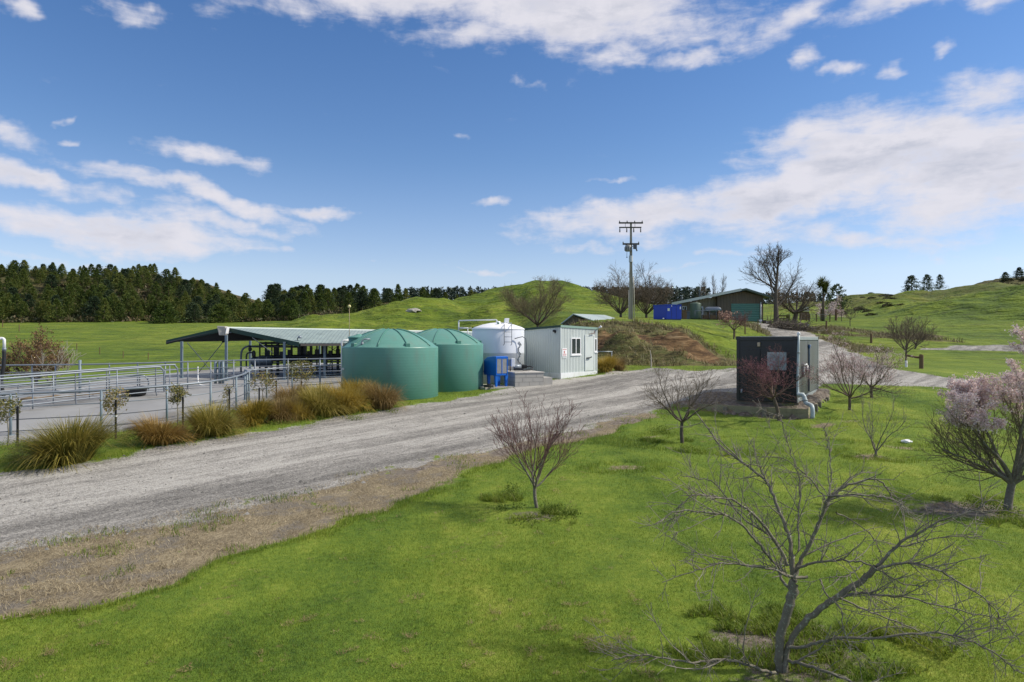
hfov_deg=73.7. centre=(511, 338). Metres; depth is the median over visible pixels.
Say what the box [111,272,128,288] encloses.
pine tree
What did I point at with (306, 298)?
pine tree
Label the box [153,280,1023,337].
hills
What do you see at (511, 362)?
control box
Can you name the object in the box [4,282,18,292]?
pine tree
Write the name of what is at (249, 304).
pine tree
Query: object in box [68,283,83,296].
pine tree
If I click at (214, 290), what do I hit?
pine tree
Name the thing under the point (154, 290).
pine tree
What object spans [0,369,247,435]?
pipe fence
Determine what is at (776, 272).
oak tree
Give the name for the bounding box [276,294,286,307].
pine tree
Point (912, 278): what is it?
pine tree
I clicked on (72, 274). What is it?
pine tree
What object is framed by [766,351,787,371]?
window
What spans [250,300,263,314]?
pine tree
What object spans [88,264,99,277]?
pine tree
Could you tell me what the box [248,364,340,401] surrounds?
pipe fence
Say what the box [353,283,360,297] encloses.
pine tree
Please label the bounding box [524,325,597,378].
portable cabin
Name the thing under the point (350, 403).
tussock grass
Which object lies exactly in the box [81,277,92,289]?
pine tree
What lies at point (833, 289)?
pine tree
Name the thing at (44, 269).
pine tree
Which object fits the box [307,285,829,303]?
forest
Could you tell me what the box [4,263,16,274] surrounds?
pine tree
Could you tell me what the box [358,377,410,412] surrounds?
tussock grass
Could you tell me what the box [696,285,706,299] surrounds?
poplar tree
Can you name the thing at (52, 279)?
pine tree
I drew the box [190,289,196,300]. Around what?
pine tree
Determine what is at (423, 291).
pine tree
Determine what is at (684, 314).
storage box
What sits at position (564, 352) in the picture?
notice board
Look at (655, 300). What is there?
willow tree
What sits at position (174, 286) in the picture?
pine tree
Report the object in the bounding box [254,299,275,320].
pine tree
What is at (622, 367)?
tussock grass
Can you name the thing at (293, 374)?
standard tree
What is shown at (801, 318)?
garden fence
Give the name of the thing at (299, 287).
pine tree
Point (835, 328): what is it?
undergrowth
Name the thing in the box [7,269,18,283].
pine tree
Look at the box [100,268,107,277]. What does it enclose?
pine tree
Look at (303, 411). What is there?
tussock grass
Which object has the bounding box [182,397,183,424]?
garden stake
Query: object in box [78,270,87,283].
pine tree
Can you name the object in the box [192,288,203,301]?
pine tree
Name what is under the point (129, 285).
pine tree
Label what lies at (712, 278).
poplar tree
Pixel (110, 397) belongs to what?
standard tree
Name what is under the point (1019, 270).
pine tree
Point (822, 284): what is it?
cabbage tree
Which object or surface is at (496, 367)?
chiller cabinet
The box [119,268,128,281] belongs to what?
pine tree
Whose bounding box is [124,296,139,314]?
pine tree
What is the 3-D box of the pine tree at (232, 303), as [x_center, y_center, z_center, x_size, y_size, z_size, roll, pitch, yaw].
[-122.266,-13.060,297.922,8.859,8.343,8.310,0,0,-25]
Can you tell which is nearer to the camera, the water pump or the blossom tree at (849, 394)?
the blossom tree at (849, 394)
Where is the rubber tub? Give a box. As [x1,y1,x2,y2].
[126,388,147,395]
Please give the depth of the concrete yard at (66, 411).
27.83 m
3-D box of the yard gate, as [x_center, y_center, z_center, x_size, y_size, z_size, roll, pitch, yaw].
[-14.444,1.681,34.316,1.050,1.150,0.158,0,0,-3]
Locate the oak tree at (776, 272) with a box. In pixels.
[739,243,806,321]
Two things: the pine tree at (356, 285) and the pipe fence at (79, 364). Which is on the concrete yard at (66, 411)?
the pipe fence at (79, 364)
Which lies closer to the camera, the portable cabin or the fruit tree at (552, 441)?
the fruit tree at (552, 441)
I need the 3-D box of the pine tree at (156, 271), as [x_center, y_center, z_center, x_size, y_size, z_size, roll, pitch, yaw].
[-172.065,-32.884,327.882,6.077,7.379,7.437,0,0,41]
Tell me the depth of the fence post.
43.92 m
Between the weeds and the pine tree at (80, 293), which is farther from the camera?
the pine tree at (80, 293)
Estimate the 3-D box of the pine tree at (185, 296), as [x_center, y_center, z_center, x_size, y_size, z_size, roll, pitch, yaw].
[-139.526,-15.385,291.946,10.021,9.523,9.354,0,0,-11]
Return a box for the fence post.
[919,354,923,368]
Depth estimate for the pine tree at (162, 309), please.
254.77 m
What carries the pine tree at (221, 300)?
on the terrain at (37, 286)
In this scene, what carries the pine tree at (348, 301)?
on the terrain at (37, 286)
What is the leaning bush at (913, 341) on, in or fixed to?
on the field
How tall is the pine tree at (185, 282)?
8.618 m
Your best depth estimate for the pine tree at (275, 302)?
281.72 m
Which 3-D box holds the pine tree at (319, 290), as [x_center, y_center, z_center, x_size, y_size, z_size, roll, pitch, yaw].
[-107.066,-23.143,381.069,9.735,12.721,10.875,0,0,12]
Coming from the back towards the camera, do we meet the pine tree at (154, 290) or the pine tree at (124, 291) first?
the pine tree at (154, 290)
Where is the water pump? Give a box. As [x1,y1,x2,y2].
[513,364,532,370]
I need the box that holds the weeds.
[0,364,1022,669]
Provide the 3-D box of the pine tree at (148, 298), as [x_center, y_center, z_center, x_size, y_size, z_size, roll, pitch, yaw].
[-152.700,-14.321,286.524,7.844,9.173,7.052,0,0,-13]
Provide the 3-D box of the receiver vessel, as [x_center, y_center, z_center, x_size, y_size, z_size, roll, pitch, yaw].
[-13.467,1.276,38.038,3.153,1.862,0.678,0,0,-27]
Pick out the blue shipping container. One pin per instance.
(667, 312)
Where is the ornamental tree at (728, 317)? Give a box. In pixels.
[716,309,751,338]
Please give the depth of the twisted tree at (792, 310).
83.67 m
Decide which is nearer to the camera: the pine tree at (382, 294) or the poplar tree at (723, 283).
the poplar tree at (723, 283)
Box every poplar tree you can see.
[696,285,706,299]
[699,277,707,298]
[710,275,717,296]
[720,277,726,291]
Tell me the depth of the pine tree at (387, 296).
405.38 m
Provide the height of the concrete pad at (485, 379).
0.700 m
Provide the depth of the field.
90.96 m
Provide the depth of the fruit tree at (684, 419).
19.80 m
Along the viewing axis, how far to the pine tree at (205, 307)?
285.14 m
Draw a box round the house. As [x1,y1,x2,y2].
[672,288,770,321]
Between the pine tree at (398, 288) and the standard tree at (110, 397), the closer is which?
the standard tree at (110, 397)
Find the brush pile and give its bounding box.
[765,312,823,331]
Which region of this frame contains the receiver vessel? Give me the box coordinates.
[240,345,296,376]
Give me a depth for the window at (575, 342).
38.65 m
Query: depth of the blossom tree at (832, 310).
96.52 m
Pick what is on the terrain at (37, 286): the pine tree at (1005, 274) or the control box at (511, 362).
the pine tree at (1005, 274)
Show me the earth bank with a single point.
(675, 338)
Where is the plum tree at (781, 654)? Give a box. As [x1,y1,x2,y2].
[584,397,1023,681]
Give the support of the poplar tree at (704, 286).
on the field
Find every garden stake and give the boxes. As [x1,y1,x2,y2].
[16,406,18,445]
[113,400,116,438]
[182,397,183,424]
[228,389,229,412]
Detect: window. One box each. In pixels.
[570,338,581,355]
[594,338,597,352]
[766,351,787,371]
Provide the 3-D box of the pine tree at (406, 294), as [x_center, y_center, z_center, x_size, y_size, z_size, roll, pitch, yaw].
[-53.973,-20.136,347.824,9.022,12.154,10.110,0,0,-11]
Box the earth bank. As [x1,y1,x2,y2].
[573,321,970,366]
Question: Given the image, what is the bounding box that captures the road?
[0,322,1023,552]
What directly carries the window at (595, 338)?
in the portable cabin
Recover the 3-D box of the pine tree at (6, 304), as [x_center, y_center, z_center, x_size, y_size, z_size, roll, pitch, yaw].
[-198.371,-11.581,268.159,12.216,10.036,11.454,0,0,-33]
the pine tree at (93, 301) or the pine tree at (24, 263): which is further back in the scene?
the pine tree at (24, 263)
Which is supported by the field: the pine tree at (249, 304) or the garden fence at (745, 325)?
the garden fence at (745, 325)
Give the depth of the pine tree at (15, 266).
320.94 m
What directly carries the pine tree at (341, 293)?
on the terrain at (37, 286)
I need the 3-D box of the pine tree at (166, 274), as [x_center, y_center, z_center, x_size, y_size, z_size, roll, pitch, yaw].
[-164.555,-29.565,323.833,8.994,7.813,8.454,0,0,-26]
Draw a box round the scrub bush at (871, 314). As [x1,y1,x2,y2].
[865,312,877,315]
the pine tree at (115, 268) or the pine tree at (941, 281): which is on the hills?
the pine tree at (941, 281)
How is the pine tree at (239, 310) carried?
on the terrain at (37, 286)
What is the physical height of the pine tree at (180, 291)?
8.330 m
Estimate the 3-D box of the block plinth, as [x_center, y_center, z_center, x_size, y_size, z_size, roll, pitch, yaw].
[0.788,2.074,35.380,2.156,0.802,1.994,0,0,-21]
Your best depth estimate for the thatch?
8.07 m
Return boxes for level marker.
[348,305,350,335]
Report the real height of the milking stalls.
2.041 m
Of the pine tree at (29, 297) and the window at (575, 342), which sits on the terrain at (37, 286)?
the pine tree at (29, 297)
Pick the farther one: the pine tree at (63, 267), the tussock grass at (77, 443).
the pine tree at (63, 267)
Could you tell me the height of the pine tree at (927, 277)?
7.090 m
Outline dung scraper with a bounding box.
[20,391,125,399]
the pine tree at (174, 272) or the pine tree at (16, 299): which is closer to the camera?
the pine tree at (16, 299)
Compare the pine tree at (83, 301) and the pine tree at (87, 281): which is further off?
the pine tree at (87, 281)
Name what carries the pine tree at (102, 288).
on the terrain at (37, 286)
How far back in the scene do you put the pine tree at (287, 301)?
275.52 m
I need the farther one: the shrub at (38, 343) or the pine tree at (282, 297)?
the pine tree at (282, 297)
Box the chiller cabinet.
[484,356,507,386]
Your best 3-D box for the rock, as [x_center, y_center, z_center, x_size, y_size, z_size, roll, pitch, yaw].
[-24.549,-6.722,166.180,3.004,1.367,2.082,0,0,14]
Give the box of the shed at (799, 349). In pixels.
[736,332,818,418]
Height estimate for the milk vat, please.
2.800 m
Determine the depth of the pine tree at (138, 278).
306.05 m
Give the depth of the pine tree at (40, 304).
266.07 m
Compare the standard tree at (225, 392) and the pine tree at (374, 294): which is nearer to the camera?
the standard tree at (225, 392)
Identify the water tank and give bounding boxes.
[341,328,437,400]
[417,328,482,391]
[690,302,700,318]
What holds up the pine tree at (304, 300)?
on the terrain at (37, 286)
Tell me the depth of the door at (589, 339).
39.74 m
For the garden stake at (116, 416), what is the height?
1.425 m
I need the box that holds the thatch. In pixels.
[0,476,663,681]
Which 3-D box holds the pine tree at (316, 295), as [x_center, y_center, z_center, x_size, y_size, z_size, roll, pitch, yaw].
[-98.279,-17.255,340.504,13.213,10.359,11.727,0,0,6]
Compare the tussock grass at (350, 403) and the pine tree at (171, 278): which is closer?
the tussock grass at (350, 403)
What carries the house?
on the field
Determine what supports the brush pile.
on the earth bank
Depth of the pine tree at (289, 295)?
337.42 m
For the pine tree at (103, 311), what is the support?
on the field
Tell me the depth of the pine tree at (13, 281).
299.70 m
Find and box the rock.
[406,308,416,312]
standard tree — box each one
[0,393,22,445]
[99,386,130,414]
[164,382,190,422]
[219,383,236,411]
[248,369,278,398]
[286,358,316,382]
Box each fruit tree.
[484,388,585,507]
[635,362,736,442]
[732,342,813,420]
[846,390,918,456]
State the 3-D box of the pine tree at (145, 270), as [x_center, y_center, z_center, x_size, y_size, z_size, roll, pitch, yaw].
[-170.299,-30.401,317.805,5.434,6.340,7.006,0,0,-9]
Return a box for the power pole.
[619,221,642,319]
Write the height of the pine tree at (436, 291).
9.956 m
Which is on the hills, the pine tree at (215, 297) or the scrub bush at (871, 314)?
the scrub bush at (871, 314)
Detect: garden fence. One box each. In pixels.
[744,315,757,333]
[798,313,829,321]
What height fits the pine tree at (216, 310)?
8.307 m
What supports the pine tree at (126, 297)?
on the terrain at (37, 286)
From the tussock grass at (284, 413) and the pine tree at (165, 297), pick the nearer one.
the tussock grass at (284, 413)
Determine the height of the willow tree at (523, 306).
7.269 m
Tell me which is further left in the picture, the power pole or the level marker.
the level marker
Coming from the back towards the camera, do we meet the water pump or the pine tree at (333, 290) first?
the pine tree at (333, 290)
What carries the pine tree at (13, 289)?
on the terrain at (37, 286)
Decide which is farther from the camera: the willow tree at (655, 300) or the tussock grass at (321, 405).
the willow tree at (655, 300)
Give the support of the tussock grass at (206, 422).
on the lawn at (562, 526)
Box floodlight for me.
[217,326,230,334]
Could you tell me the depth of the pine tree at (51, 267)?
328.49 m
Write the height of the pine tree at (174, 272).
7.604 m
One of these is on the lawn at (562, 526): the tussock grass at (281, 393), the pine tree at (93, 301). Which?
the tussock grass at (281, 393)
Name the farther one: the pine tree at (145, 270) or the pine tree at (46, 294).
the pine tree at (145, 270)
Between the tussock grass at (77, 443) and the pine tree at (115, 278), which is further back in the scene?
the pine tree at (115, 278)
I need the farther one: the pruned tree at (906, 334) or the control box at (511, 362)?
the pruned tree at (906, 334)
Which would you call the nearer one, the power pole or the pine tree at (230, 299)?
the power pole
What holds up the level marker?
attached to the water tank at (407, 360)
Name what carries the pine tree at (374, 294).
on the terrain at (37, 286)
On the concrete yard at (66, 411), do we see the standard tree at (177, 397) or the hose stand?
the hose stand
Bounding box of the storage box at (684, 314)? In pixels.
[682,310,686,318]
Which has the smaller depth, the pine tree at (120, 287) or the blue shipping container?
the blue shipping container
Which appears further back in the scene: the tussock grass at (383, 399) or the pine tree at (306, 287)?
the pine tree at (306, 287)
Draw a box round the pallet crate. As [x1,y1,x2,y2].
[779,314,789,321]
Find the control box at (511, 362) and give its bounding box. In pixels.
[508,358,514,370]
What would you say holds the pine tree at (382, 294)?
on the terrain at (37, 286)
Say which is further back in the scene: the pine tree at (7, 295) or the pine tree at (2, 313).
the pine tree at (7, 295)
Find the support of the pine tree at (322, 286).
on the terrain at (37, 286)
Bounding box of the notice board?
[562,348,566,357]
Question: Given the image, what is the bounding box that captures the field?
[0,304,1023,364]
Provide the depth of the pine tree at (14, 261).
327.53 m
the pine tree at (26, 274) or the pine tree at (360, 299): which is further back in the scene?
the pine tree at (360, 299)
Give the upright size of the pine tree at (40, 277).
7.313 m
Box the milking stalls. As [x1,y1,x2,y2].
[259,342,340,375]
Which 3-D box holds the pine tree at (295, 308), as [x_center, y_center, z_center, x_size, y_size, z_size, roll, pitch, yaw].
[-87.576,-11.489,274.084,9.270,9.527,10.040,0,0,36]
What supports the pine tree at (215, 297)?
on the terrain at (37, 286)
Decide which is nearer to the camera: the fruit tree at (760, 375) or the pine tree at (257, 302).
the fruit tree at (760, 375)
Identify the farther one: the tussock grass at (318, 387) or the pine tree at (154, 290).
the pine tree at (154, 290)
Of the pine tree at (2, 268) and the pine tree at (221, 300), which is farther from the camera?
the pine tree at (2, 268)
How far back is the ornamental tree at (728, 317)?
56.02 m
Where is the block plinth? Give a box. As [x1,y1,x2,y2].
[502,370,551,386]
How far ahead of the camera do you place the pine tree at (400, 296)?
323.47 m
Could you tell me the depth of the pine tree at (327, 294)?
362.12 m
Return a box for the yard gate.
[214,361,235,383]
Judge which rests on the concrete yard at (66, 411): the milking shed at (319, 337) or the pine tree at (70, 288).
the milking shed at (319, 337)
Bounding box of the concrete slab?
[698,397,828,418]
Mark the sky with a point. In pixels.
(241, 146)
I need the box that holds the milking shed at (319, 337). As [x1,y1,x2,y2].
[166,327,471,380]
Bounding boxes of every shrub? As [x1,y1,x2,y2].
[0,323,73,383]
[12,342,81,385]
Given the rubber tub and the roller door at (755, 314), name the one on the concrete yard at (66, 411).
the rubber tub
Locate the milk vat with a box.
[458,319,526,370]
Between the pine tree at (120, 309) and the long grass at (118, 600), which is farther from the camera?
the pine tree at (120, 309)
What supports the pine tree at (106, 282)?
on the terrain at (37, 286)
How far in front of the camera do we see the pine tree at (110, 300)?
270.89 m
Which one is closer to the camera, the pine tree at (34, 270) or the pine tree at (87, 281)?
the pine tree at (87, 281)
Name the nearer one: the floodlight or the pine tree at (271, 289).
the floodlight
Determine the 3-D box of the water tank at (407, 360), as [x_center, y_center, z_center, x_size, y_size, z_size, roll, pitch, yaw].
[-5.482,1.060,30.600,4.323,3.063,4.240,0,0,0]
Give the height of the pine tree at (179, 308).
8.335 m
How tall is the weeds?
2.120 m
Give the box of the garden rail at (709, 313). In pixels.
[698,310,716,319]
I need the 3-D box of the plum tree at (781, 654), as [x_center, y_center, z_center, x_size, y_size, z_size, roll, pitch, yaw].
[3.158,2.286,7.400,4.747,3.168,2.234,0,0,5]
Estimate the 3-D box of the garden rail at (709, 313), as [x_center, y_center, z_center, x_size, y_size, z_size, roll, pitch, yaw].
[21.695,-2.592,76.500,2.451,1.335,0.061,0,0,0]
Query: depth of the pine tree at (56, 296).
268.43 m
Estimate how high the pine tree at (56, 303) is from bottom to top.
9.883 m
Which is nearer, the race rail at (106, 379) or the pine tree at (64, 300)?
the race rail at (106, 379)
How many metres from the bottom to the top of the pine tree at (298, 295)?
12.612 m
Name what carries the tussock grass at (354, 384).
on the lawn at (562, 526)
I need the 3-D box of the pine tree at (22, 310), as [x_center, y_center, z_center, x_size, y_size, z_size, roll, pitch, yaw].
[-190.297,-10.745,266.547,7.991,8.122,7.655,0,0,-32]
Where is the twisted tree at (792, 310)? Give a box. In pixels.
[770,280,823,322]
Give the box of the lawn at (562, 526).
[0,364,1023,681]
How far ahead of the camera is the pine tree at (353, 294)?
367.45 m
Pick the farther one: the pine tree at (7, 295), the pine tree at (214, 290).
the pine tree at (214, 290)
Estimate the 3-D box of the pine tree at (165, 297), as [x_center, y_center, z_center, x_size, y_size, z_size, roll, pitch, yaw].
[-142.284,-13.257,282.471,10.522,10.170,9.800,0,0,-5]
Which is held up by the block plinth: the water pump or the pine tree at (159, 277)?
the water pump
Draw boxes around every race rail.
[0,364,178,406]
[0,366,164,408]
[1,375,149,400]
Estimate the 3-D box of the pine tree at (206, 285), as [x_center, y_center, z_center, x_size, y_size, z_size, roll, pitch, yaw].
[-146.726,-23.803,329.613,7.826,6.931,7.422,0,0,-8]
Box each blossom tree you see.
[804,332,901,409]
[815,294,845,318]
[828,344,913,401]
[906,322,1023,513]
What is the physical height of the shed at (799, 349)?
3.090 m
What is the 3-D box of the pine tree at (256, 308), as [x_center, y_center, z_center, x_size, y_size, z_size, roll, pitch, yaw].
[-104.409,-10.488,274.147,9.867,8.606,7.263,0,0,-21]
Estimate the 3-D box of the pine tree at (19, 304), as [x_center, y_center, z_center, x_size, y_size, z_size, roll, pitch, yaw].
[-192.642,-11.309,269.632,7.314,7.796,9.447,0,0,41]
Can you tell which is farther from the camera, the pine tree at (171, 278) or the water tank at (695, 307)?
the pine tree at (171, 278)
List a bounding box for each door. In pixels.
[585,335,594,370]
[731,304,759,321]
[746,349,759,379]
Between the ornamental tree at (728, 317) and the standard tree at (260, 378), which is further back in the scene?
the ornamental tree at (728, 317)
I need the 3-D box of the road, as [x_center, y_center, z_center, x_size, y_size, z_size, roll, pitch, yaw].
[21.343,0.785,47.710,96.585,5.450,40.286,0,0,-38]
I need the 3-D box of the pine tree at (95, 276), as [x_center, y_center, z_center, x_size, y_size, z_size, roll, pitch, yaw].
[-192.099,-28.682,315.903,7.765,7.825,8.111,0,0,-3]
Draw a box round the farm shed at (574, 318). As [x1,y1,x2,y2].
[561,314,612,324]
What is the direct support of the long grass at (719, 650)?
on the lawn at (562, 526)
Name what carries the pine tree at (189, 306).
on the terrain at (37, 286)
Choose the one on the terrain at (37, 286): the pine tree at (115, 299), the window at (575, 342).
the pine tree at (115, 299)
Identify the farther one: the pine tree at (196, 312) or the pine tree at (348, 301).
the pine tree at (348, 301)
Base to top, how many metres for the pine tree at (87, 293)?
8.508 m
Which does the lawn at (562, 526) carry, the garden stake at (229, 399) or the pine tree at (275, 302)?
the garden stake at (229, 399)
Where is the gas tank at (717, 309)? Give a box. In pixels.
[703,307,722,319]
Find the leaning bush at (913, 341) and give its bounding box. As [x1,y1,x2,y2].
[898,316,940,348]
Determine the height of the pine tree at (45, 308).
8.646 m
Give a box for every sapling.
[834,303,848,320]
[843,306,856,325]
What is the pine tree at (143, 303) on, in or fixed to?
on the terrain at (37, 286)
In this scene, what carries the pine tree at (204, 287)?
on the terrain at (37, 286)
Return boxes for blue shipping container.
[653,304,680,319]
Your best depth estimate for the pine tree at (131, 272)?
311.59 m
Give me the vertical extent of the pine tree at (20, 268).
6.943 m
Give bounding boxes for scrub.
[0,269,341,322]
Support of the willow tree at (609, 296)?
on the field
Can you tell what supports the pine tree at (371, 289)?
on the terrain at (37, 286)
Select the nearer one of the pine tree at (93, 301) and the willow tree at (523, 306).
the willow tree at (523, 306)
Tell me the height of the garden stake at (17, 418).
1.424 m
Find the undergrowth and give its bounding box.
[568,317,964,365]
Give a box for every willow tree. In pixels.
[494,275,573,326]
[588,264,655,316]
[619,262,676,317]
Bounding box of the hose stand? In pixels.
[0,337,6,401]
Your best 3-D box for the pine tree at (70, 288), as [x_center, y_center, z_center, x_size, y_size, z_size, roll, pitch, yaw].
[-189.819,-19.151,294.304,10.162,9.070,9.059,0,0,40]
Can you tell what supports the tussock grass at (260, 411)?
on the lawn at (562, 526)
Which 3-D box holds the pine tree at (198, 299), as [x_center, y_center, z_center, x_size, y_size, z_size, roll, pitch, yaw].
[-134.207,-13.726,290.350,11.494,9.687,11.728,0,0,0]
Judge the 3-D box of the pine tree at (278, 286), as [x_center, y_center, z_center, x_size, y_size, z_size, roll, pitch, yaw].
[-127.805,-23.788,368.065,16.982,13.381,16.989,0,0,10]
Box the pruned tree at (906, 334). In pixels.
[879,316,938,366]
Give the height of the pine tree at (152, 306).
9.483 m
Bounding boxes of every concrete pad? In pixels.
[480,384,514,389]
[483,371,501,383]
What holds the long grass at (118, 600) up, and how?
on the lawn at (562, 526)
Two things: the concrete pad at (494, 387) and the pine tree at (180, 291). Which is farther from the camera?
the pine tree at (180, 291)
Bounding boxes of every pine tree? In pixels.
[0,264,7,276]
[0,297,15,318]
[0,302,7,321]
[1,276,9,288]
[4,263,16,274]
[4,278,19,291]
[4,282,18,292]
[4,292,12,309]
[5,260,19,272]
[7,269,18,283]
[7,287,23,299]
[8,264,19,275]
[8,293,22,312]
[13,301,29,316]
[13,301,31,317]
[14,275,22,288]
[16,266,33,279]
[17,269,34,285]
[18,268,31,281]
[19,260,30,273]
[20,279,29,293]
[21,284,39,301]
[22,294,38,310]
[28,300,47,319]
[30,266,37,277]
[32,269,47,283]
[37,290,55,307]
[38,301,52,319]
[39,274,61,290]
[41,266,49,277]
[44,298,65,321]
[46,264,56,275]
[48,294,66,314]
[52,286,63,299]
[53,271,61,283]
[56,267,65,278]
[59,264,66,275]
[60,284,77,302]
[61,297,72,314]
[62,296,77,316]
[63,270,83,286]
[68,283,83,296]
[72,290,84,308]
[75,296,100,316]
[76,299,88,315]
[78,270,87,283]
[78,290,92,306]
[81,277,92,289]
[82,267,89,277]
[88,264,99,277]
[89,284,107,298]
[90,269,102,281]
[90,298,116,321]
[95,264,102,276]
[95,292,103,308]
[96,279,115,292]
[99,296,115,315]
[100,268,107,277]
[101,289,120,299]
[104,264,119,271]
[106,300,126,314]
[109,293,123,306]
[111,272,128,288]
[111,303,129,320]
[112,266,118,272]
[115,280,125,293]
[118,282,134,293]
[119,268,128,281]
[119,290,130,303]
[121,293,133,308]
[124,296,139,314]
[125,269,136,281]
[125,300,147,319]
[129,290,141,301]
[132,273,143,288]
[133,264,143,275]
[141,272,152,285]
[141,299,146,312]
[142,267,152,278]
[145,294,151,309]
[145,295,158,315]
[147,281,163,298]
[147,301,186,323]
[149,266,155,277]
[150,263,158,274]
[152,275,164,285]
[153,295,170,311]
[158,269,173,282]
[162,282,179,299]
[166,275,174,284]
[171,267,181,280]
[171,282,177,295]
[172,276,186,290]
[173,285,188,300]
[174,304,185,321]
[177,279,197,295]
[177,293,190,307]
[177,304,205,322]
[178,299,187,316]
[185,302,203,314]
[188,296,204,308]
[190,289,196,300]
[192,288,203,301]
[197,282,205,296]
[199,303,242,322]
[200,284,207,295]
[202,304,211,315]
[204,283,212,293]
[207,301,219,315]
[210,288,222,299]
[212,294,220,300]
[218,298,231,314]
[224,290,232,297]
[227,297,236,310]
[227,300,236,314]
[231,301,248,317]
[239,303,261,321]
[246,300,251,310]
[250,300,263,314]
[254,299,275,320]
[260,284,279,301]
[266,299,284,315]
[270,283,283,296]
[276,292,294,306]
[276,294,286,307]
[278,298,300,318]
[279,298,304,320]
[292,285,304,296]
[295,290,311,309]
[297,291,318,310]
[299,291,312,313]
[303,284,313,292]
[306,289,318,311]
[312,294,326,311]
[313,284,324,294]
[313,294,329,312]
[315,286,322,295]
[323,288,338,310]
[330,288,341,303]
[335,289,346,306]
[340,292,357,313]
[343,291,358,308]
[346,284,353,295]
[349,290,371,311]
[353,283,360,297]
[357,285,368,295]
[361,289,383,308]
[368,288,386,304]
[381,288,389,302]
[382,288,392,302]
[389,284,402,302]
[396,294,403,300]
[402,288,409,299]
[417,287,426,296]
[430,288,444,297]
[826,283,860,314]
[901,275,924,292]
[919,274,938,290]
[933,274,946,289]
[999,272,1012,281]
[1011,267,1023,277]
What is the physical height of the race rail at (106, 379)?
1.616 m
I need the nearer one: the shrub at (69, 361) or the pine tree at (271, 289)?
the shrub at (69, 361)
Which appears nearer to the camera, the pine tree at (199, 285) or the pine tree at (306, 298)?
the pine tree at (199, 285)
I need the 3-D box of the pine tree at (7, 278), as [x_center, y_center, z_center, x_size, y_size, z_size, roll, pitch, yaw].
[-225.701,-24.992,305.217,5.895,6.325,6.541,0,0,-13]
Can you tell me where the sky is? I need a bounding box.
[0,0,1023,302]
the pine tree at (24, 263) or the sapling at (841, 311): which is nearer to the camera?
the sapling at (841, 311)
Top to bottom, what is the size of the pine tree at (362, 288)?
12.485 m
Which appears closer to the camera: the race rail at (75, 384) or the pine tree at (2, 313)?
the race rail at (75, 384)
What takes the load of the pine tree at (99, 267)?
on the terrain at (37, 286)
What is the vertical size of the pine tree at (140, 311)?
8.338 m
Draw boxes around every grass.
[0,348,1020,621]
[0,408,136,476]
[0,409,918,617]
[121,410,202,450]
[172,395,251,441]
[227,395,282,429]
[261,393,301,424]
[265,379,309,404]
[282,391,314,420]
[291,382,353,420]
[302,378,334,395]
[317,380,374,415]
[334,374,378,405]
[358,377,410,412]
[478,436,1023,680]
[597,354,621,373]
[614,356,628,371]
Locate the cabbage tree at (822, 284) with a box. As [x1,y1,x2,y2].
[814,276,830,320]
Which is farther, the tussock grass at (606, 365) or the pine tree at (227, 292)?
the pine tree at (227, 292)
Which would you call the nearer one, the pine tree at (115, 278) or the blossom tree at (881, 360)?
the blossom tree at (881, 360)
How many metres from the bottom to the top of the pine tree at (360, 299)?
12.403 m
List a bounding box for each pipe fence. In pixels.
[0,358,340,392]
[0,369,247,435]
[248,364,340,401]
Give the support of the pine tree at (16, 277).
on the terrain at (37, 286)
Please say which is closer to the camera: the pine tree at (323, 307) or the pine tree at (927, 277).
the pine tree at (927, 277)
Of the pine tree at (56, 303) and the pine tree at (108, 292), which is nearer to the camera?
the pine tree at (56, 303)
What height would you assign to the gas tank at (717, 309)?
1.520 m
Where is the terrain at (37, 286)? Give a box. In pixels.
[0,275,1023,320]
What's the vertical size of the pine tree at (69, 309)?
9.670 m
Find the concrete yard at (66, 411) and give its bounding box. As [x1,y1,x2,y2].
[0,363,340,444]
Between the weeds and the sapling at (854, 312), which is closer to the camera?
the weeds
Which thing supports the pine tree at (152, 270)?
on the terrain at (37, 286)
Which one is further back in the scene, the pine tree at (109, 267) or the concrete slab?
the pine tree at (109, 267)
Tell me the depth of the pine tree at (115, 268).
328.47 m
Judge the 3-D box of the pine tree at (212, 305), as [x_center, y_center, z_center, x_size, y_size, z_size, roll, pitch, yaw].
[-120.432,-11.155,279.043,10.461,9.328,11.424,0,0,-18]

